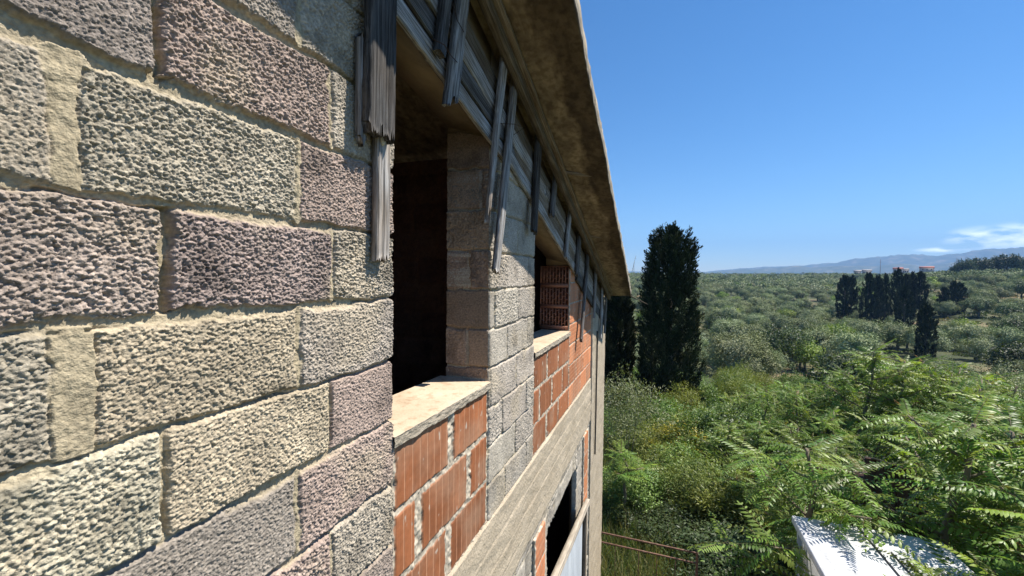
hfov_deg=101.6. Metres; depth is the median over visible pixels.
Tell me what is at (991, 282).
carob tree
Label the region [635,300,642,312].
olive tree
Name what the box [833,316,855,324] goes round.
olive tree
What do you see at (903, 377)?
tree of heaven
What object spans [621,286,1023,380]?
scrub
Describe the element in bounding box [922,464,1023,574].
tree of heaven
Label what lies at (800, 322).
olive tree
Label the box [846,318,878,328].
olive tree
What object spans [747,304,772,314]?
olive tree
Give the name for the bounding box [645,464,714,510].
feathery shrub
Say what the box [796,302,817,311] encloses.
carob tree
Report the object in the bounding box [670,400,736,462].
broadleaf shrub
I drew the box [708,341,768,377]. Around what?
olive tree
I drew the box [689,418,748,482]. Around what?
tree of heaven
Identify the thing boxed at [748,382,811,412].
broadleaf shrub
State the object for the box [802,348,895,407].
carob tree
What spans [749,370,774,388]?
feathery shrub
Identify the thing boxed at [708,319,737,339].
olive tree
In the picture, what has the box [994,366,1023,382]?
olive tree
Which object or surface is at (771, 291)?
olive tree
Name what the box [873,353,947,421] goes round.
tree of heaven
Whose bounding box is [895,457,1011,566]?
tree of heaven
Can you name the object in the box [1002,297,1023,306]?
olive tree
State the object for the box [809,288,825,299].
olive tree
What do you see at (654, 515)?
dark shrub
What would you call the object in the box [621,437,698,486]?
feathery shrub
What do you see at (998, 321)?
olive tree
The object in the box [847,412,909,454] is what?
broadleaf shrub
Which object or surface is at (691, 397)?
feathery shrub
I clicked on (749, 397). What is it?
tree of heaven
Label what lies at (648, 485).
broadleaf shrub
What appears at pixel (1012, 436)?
tree of heaven
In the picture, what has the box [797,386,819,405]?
broadleaf shrub
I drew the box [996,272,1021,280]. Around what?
olive tree
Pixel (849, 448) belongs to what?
broadleaf shrub
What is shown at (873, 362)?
tree of heaven
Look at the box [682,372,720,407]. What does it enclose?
broadleaf shrub
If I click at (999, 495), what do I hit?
tree of heaven
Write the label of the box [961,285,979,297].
olive tree
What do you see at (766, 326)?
carob tree
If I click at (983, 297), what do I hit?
olive tree
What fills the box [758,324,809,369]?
carob tree
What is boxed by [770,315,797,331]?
olive tree
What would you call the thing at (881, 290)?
cypress tree
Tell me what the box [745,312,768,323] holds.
olive tree
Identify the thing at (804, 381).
broadleaf shrub
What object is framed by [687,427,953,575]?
tree of heaven
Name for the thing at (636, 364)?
olive tree
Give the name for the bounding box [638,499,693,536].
dark shrub
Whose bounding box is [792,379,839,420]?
tree of heaven
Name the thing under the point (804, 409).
feathery shrub
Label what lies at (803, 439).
tree of heaven
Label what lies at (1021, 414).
tree of heaven
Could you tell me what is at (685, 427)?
tree of heaven
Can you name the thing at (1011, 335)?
olive tree
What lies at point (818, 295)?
olive tree
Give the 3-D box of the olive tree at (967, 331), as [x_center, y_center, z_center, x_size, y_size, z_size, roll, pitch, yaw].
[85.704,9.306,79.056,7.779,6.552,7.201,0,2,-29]
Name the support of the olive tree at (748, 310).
on the ground at (913, 262)
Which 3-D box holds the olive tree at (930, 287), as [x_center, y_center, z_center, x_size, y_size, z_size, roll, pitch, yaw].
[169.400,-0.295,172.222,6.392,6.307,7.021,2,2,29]
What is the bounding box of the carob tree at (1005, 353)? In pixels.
[972,339,1023,374]
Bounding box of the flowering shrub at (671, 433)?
[644,408,709,452]
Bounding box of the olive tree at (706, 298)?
[698,294,717,305]
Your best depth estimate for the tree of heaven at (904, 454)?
9.53 m
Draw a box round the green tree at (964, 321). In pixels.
[949,317,980,326]
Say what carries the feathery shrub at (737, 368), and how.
on the ground at (913, 262)
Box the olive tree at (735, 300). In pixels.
[729,298,744,301]
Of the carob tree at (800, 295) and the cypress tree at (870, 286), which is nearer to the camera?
the cypress tree at (870, 286)
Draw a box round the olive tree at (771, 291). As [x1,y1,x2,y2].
[765,288,775,293]
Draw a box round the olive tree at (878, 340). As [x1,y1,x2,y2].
[853,333,882,349]
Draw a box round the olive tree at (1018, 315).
[1004,312,1023,318]
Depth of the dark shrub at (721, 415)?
12.66 m
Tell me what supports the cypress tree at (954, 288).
on the ground at (913, 262)
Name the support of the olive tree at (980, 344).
on the ground at (913, 262)
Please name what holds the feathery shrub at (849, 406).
on the ground at (913, 262)
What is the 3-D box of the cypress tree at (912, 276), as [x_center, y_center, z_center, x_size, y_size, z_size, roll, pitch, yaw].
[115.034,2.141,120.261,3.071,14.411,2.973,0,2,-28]
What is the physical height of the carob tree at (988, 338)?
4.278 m
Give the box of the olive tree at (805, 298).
[795,296,810,303]
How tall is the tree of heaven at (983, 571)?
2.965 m
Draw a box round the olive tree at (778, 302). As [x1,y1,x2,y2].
[772,299,783,306]
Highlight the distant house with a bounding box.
[919,266,934,272]
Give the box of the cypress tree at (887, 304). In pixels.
[879,272,891,322]
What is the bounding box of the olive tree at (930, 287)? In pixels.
[922,280,935,290]
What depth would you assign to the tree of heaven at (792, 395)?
14.04 m
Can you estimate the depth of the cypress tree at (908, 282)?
118.49 m
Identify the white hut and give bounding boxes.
[792,516,976,575]
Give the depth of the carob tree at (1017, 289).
136.25 m
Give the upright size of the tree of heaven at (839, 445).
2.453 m
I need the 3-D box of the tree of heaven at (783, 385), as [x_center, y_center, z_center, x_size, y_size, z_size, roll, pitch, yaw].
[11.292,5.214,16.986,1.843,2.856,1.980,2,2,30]
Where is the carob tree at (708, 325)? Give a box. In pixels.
[703,313,729,331]
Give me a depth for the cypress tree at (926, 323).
67.74 m
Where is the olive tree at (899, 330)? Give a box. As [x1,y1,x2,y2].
[881,319,920,351]
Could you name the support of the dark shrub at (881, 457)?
on the ground at (913, 262)
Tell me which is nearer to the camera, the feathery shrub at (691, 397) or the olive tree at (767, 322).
the feathery shrub at (691, 397)
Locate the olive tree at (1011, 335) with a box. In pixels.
[981,323,1023,345]
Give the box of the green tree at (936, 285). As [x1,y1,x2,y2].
[930,280,943,290]
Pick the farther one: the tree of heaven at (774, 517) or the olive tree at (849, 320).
the olive tree at (849, 320)
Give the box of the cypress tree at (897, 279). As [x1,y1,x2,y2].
[889,267,905,316]
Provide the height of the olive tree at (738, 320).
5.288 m
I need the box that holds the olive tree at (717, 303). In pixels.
[711,300,726,308]
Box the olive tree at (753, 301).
[746,296,765,307]
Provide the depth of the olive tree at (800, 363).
61.24 m
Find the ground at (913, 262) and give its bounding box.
[601,247,1023,575]
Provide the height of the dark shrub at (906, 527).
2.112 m
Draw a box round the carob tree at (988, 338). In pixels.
[961,334,998,345]
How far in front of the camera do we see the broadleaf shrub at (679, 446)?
11.00 m
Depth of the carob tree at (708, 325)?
93.93 m
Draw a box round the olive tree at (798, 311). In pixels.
[782,302,806,318]
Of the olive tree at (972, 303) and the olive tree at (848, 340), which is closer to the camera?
the olive tree at (848, 340)
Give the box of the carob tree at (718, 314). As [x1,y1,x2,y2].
[710,310,735,319]
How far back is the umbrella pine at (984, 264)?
241.97 m
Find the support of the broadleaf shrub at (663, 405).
on the ground at (913, 262)
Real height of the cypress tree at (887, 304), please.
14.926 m
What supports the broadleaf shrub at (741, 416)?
on the ground at (913, 262)
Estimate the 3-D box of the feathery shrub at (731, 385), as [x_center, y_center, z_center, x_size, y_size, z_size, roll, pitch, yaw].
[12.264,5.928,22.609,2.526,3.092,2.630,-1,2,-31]
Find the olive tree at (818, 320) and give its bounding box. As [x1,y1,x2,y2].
[799,314,829,325]
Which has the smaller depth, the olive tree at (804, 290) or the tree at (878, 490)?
the tree at (878, 490)
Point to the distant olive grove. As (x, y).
(732, 280)
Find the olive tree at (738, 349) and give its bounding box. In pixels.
[687,328,784,379]
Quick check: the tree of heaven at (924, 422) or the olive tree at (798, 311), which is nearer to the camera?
the tree of heaven at (924, 422)
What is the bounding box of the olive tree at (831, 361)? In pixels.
[808,348,899,388]
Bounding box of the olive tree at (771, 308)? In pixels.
[760,303,774,309]
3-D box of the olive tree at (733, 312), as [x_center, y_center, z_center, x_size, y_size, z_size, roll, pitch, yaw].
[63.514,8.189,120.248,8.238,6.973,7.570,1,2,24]
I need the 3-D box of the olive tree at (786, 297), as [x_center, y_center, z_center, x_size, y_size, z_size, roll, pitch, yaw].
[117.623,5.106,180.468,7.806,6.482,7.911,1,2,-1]
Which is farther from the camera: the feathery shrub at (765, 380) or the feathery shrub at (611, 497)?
the feathery shrub at (765, 380)
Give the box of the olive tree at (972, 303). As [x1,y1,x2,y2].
[956,296,997,316]
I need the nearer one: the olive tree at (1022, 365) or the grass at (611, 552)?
the grass at (611, 552)
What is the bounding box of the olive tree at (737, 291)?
[733,288,745,296]
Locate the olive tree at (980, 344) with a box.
[952,336,997,360]
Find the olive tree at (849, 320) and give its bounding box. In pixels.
[844,318,865,325]
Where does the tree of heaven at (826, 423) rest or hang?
on the ground at (913, 262)
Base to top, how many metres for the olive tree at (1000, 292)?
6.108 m
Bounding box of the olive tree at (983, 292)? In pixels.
[970,288,999,301]
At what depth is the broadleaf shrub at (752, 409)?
16.86 m
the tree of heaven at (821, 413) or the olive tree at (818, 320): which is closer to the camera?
the tree of heaven at (821, 413)
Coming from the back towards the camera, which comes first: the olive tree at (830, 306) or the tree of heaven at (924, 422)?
the olive tree at (830, 306)
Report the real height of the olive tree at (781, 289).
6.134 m
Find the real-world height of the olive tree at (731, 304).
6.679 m
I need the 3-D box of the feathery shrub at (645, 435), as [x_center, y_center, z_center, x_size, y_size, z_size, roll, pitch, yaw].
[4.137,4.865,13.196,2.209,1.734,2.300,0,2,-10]
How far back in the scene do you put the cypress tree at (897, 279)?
117.74 m
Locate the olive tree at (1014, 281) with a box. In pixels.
[1006,278,1022,285]
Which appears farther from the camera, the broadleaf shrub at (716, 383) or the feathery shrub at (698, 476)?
the broadleaf shrub at (716, 383)
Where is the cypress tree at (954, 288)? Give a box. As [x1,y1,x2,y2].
[946,280,962,314]
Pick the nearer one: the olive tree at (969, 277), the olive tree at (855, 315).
the olive tree at (855, 315)
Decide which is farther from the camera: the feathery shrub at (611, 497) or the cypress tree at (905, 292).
the cypress tree at (905, 292)
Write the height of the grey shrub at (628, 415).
3.518 m
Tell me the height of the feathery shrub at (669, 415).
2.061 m
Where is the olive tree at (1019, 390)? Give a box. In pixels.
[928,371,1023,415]
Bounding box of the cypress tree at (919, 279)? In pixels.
[911,271,930,318]
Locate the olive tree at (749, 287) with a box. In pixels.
[745,286,757,291]
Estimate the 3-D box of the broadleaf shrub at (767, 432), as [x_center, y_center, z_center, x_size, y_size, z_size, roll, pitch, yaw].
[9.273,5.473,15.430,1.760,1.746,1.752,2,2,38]
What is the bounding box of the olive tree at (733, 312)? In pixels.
[719,306,748,320]
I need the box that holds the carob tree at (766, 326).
[745,320,777,333]
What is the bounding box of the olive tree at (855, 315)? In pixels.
[848,310,863,318]
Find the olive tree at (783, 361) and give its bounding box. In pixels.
[758,348,794,377]
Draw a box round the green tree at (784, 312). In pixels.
[777,308,796,317]
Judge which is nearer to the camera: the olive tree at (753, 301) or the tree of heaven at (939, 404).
the tree of heaven at (939, 404)
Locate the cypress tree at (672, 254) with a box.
[634,220,706,410]
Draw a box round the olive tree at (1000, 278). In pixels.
[989,274,1011,282]
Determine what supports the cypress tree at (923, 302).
on the ground at (913, 262)
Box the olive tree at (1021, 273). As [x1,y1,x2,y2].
[1016,270,1023,277]
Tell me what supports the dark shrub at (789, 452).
on the ground at (913, 262)
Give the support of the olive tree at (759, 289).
on the ground at (913, 262)
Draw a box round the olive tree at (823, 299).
[817,296,832,303]
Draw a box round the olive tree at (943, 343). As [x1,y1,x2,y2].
[903,328,953,355]
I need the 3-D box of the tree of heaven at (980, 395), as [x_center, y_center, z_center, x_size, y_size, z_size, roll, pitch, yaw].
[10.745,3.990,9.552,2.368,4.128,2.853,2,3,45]
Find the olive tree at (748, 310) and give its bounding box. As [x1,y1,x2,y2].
[742,307,754,314]
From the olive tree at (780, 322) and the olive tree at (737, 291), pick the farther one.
the olive tree at (737, 291)
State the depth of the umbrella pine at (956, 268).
239.56 m
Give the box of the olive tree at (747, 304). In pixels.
[734,300,752,308]
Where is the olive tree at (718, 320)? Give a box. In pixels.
[712,317,739,333]
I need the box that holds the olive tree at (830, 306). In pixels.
[814,302,835,309]
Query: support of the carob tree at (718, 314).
on the ground at (913, 262)
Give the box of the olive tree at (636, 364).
[622,337,660,371]
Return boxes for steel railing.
[601,532,697,575]
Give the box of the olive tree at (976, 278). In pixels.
[971,274,992,281]
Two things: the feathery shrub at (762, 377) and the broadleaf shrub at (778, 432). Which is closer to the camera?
the broadleaf shrub at (778, 432)
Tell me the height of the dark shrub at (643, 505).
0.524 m
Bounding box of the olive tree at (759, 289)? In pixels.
[750,287,764,293]
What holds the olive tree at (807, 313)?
on the ground at (913, 262)
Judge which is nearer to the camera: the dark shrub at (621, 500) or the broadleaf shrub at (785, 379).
the dark shrub at (621, 500)
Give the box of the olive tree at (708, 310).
[703,305,723,316]
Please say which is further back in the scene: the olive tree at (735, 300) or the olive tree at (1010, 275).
the olive tree at (1010, 275)
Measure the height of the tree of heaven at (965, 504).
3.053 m
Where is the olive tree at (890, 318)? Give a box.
[885,313,915,324]
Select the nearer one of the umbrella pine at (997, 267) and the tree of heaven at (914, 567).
the tree of heaven at (914, 567)
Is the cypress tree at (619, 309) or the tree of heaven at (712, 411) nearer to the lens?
the tree of heaven at (712, 411)
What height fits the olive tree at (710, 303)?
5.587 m
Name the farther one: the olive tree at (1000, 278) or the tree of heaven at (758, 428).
the olive tree at (1000, 278)
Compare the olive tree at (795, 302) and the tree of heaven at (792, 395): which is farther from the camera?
the olive tree at (795, 302)
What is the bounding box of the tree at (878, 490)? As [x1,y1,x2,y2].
[851,456,986,548]
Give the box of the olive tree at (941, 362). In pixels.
[918,355,963,379]
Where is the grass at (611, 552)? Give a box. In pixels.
[601,402,848,575]
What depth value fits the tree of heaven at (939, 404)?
12.42 m
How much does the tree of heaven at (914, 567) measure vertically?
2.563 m
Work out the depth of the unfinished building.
1.05 m
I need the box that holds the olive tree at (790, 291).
[785,288,802,299]
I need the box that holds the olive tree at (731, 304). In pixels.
[715,301,741,310]
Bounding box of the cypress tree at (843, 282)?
[834,274,853,318]
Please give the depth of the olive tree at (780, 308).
136.92 m
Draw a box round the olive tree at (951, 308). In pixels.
[931,300,961,315]
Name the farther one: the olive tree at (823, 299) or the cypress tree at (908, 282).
the olive tree at (823, 299)
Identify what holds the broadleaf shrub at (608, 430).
on the ground at (913, 262)
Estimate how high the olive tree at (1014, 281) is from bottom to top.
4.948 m
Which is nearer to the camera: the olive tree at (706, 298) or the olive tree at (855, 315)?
the olive tree at (855, 315)
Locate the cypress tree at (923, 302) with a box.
[917,298,925,355]
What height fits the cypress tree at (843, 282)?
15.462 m
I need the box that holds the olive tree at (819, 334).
[781,322,841,353]
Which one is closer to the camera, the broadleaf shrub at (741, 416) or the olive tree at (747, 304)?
the broadleaf shrub at (741, 416)
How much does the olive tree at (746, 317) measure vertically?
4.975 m
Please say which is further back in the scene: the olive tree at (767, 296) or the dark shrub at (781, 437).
the olive tree at (767, 296)
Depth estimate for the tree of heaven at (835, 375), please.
14.10 m
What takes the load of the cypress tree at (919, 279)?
on the ground at (913, 262)
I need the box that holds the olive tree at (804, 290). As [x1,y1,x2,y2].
[793,287,810,293]
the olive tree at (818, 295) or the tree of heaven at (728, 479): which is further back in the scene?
the olive tree at (818, 295)
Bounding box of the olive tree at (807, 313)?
[795,308,828,322]
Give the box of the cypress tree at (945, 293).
[936,286,949,315]
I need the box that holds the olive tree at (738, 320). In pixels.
[726,317,747,326]
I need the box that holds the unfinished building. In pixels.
[0,0,647,575]
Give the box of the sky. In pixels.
[579,0,1023,271]
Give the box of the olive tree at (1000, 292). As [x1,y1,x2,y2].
[986,286,1015,301]
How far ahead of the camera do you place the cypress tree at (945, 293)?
117.73 m
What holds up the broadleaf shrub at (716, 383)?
on the ground at (913, 262)
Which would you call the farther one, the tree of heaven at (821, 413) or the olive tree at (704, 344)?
the olive tree at (704, 344)
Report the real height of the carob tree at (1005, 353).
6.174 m
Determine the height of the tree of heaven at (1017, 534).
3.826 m
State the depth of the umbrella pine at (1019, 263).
233.78 m
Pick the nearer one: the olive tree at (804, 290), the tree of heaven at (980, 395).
the tree of heaven at (980, 395)
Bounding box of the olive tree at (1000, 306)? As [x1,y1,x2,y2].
[994,301,1023,314]
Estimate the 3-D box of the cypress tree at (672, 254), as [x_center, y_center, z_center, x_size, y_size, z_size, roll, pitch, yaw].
[7.831,1.725,20.690,3.352,10.182,3.516,1,2,20]
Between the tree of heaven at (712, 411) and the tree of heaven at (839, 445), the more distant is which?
the tree of heaven at (712, 411)
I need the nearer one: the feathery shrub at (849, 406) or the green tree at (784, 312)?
the feathery shrub at (849, 406)
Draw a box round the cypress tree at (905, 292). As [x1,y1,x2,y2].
[893,284,915,326]
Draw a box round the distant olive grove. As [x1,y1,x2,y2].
[628,268,1023,291]
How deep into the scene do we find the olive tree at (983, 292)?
127.04 m
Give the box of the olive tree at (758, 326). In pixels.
[722,320,771,340]
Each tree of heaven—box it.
[602,439,665,523]
[654,412,706,449]
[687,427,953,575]
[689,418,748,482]
[693,406,736,429]
[707,464,768,519]
[718,390,758,424]
[719,447,806,518]
[723,416,787,481]
[731,381,774,414]
[732,476,803,537]
[740,385,787,452]
[752,451,856,575]
[762,421,828,481]
[763,493,851,572]
[768,380,814,423]
[771,386,823,445]
[783,436,861,507]
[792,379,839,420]
[799,384,856,435]
[800,406,874,464]
[801,338,919,450]
[810,366,880,432]
[811,391,1023,575]
[826,412,920,468]
[832,362,921,424]
[839,354,959,462]
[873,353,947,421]
[874,357,987,466]
[874,404,939,469]
[875,546,975,575]
[881,538,1023,575]
[883,362,991,431]
[889,395,1023,574]
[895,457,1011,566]
[901,411,995,474]
[905,361,1021,456]
[910,461,1023,575]
[913,422,1023,575]
[917,372,1023,477]
[918,392,1023,478]
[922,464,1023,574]
[942,372,1023,440]
[949,376,1023,496]
[966,486,1023,552]
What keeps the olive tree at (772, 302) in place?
on the ground at (913, 262)
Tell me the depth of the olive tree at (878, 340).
73.07 m
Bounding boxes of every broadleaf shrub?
[602,457,678,518]
[603,406,662,446]
[623,392,692,446]
[624,367,641,394]
[633,436,725,492]
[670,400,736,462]
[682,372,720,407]
[695,392,784,422]
[708,395,770,449]
[709,369,751,399]
[727,406,753,443]
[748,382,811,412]
[750,413,783,453]
[756,418,806,452]
[774,370,811,385]
[775,377,811,395]
[790,376,820,387]
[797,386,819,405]
[806,425,870,465]
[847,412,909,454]
[850,434,894,461]
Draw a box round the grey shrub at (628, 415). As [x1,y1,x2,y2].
[603,359,674,480]
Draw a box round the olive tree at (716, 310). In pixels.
[706,307,722,315]
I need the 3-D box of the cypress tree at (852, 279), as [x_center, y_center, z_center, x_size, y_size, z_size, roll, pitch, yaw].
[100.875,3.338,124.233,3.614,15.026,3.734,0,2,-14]
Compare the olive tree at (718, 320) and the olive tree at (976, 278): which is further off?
the olive tree at (976, 278)
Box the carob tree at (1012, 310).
[995,305,1023,316]
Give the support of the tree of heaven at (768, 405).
on the ground at (913, 262)
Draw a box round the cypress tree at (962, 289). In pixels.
[955,281,967,313]
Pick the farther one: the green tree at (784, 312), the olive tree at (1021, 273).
the olive tree at (1021, 273)
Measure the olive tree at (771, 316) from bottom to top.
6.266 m
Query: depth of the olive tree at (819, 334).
65.83 m
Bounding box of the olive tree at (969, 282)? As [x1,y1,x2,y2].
[961,279,977,284]
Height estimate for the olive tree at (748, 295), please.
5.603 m
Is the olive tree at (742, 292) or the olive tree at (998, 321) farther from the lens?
the olive tree at (742, 292)
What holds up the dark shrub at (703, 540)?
on the ground at (913, 262)
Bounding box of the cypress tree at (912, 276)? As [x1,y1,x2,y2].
[908,271,917,316]
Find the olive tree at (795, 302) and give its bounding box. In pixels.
[786,299,803,308]
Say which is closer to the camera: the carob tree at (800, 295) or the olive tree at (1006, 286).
the olive tree at (1006, 286)
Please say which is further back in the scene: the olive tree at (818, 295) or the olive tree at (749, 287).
the olive tree at (749, 287)
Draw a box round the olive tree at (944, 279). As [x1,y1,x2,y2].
[938,275,953,282]
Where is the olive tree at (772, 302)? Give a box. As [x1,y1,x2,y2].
[756,298,777,307]
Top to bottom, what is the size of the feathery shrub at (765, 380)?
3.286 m
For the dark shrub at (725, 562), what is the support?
on the ground at (913, 262)
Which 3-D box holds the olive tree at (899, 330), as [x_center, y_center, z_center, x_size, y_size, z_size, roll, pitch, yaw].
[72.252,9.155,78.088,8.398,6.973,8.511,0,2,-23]
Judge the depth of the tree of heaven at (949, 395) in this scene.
14.00 m
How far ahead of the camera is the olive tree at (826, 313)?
118.83 m
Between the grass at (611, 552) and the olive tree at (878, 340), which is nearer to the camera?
the grass at (611, 552)
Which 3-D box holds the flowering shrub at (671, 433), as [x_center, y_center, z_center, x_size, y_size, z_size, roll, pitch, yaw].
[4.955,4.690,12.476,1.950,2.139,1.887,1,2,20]
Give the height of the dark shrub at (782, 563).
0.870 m
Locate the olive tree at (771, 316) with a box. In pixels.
[763,310,785,323]
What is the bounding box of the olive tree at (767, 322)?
[752,319,773,330]
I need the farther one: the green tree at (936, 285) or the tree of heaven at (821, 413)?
the green tree at (936, 285)
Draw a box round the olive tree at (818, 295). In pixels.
[813,292,826,297]
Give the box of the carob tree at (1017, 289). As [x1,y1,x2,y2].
[1010,281,1023,298]
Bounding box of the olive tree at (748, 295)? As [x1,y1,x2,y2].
[745,293,754,299]
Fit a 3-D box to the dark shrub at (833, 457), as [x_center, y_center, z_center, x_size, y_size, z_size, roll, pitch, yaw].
[8.703,5.094,11.025,2.913,1.707,2.979,2,3,42]
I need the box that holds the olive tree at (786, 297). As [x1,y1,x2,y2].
[776,293,793,300]
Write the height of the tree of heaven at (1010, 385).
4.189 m
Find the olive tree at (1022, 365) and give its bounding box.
[1010,360,1023,376]
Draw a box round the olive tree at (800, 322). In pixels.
[781,318,820,333]
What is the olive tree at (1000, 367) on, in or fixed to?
on the ground at (913, 262)
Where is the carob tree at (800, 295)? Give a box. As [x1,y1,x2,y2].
[792,292,805,298]
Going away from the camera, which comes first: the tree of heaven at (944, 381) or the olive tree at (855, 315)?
the tree of heaven at (944, 381)
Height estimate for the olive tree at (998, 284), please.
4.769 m
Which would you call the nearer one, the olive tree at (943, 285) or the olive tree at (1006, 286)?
the olive tree at (1006, 286)
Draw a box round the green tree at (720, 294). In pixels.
[717,291,728,297]
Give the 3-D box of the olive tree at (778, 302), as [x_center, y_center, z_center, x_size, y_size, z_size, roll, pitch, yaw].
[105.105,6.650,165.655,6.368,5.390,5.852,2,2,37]
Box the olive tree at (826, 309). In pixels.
[814,305,834,316]
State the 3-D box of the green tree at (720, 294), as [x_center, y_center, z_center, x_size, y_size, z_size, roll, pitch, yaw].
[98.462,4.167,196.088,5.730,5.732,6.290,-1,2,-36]
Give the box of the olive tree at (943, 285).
[937,282,949,288]
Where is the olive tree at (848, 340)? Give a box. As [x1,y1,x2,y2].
[826,329,880,355]
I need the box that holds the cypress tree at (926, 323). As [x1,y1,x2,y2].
[913,303,938,360]
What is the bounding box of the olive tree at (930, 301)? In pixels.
[922,295,935,306]
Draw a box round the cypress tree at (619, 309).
[604,294,637,407]
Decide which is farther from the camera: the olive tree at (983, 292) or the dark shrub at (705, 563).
the olive tree at (983, 292)
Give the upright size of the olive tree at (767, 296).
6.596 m
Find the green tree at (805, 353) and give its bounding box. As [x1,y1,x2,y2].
[782,337,825,370]
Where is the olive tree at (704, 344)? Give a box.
[683,333,711,373]
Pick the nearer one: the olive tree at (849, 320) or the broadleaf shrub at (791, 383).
the broadleaf shrub at (791, 383)
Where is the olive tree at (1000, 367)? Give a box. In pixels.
[939,358,1023,396]
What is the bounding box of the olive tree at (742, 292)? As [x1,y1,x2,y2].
[738,290,749,296]
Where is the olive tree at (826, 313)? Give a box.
[813,309,830,319]
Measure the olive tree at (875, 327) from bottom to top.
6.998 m
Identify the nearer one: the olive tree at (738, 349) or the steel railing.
the steel railing
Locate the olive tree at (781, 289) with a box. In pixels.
[775,287,788,295]
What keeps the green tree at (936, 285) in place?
on the ground at (913, 262)
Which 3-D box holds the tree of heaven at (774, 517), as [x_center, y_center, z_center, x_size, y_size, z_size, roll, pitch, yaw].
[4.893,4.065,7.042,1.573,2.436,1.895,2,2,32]
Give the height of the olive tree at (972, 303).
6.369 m
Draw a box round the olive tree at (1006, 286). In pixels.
[994,283,1017,291]
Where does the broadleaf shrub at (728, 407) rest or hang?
on the ground at (913, 262)
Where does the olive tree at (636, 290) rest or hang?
on the ground at (913, 262)
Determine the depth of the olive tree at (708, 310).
129.25 m
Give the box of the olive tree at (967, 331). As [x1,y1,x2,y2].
[939,319,994,343]
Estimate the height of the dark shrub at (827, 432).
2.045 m
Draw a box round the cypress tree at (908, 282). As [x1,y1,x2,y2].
[900,273,912,313]
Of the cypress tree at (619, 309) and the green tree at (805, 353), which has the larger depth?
the green tree at (805, 353)
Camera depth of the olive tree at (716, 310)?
123.48 m
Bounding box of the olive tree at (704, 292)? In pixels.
[700,291,710,295]
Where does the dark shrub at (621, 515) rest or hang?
on the ground at (913, 262)
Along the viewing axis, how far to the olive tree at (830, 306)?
141.39 m
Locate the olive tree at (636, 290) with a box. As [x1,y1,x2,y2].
[631,288,641,296]
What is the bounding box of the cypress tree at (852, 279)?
[845,275,858,319]
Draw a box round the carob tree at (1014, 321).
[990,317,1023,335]
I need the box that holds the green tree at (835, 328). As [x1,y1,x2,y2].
[818,319,856,335]
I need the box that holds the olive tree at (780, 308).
[774,303,798,312]
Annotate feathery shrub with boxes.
[602,478,636,521]
[608,415,678,463]
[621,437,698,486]
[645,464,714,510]
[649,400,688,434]
[652,380,710,412]
[657,448,757,523]
[675,470,777,538]
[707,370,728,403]
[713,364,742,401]
[714,370,762,402]
[715,361,763,392]
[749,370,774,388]
[750,371,776,392]
[776,391,837,440]
[823,396,874,427]
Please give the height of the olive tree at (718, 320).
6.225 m
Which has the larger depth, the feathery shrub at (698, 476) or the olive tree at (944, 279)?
the olive tree at (944, 279)
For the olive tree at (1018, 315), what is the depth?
95.85 m
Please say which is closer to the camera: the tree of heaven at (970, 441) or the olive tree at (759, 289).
the tree of heaven at (970, 441)
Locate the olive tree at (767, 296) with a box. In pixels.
[760,293,775,300]
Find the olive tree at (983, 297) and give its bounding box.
[962,295,995,308]
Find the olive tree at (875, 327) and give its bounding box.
[847,319,892,342]
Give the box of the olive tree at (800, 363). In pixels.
[780,341,819,365]
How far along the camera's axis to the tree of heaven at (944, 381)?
11.66 m
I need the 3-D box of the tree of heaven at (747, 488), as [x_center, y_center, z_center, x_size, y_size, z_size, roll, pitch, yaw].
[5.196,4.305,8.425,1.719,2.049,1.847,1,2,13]
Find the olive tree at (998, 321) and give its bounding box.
[988,315,1023,327]
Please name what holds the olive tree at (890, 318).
on the ground at (913, 262)
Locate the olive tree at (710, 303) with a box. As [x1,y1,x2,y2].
[706,300,720,308]
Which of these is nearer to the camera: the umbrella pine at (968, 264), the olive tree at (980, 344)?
the olive tree at (980, 344)
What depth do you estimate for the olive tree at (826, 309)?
123.17 m
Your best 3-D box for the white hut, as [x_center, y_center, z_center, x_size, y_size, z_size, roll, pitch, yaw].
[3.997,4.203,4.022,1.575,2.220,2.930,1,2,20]
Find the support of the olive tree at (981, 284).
on the ground at (913, 262)
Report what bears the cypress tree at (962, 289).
on the ground at (913, 262)
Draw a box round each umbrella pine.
[948,265,963,272]
[952,257,978,272]
[972,257,994,270]
[988,255,1005,270]
[993,253,1023,269]
[1008,253,1023,269]
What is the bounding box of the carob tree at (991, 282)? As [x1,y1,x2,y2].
[983,278,997,286]
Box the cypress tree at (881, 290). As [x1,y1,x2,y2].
[869,274,885,322]
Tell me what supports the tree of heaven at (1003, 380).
on the ground at (913, 262)
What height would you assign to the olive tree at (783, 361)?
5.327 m
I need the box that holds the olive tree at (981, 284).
[969,281,993,288]
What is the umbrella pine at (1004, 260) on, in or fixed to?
on the ground at (913, 262)
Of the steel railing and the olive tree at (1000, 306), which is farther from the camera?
the olive tree at (1000, 306)
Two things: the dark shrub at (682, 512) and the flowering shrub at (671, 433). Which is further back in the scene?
the flowering shrub at (671, 433)
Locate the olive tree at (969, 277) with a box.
[958,274,973,280]
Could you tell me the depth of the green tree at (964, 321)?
90.21 m
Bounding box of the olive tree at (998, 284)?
[995,281,1013,287]
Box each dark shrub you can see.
[602,488,641,518]
[602,500,650,533]
[606,490,667,531]
[616,499,703,543]
[637,498,727,553]
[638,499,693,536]
[657,536,750,575]
[669,507,781,575]
[683,404,767,469]
[685,540,794,575]
[709,515,795,575]
[741,472,850,526]
[766,425,809,455]
[767,447,861,521]
[781,415,830,452]
[785,445,883,509]
[847,444,925,466]
[893,511,972,569]
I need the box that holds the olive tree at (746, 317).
[741,313,758,321]
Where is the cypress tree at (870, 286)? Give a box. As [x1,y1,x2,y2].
[857,272,878,322]
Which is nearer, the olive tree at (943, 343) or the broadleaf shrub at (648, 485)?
the broadleaf shrub at (648, 485)

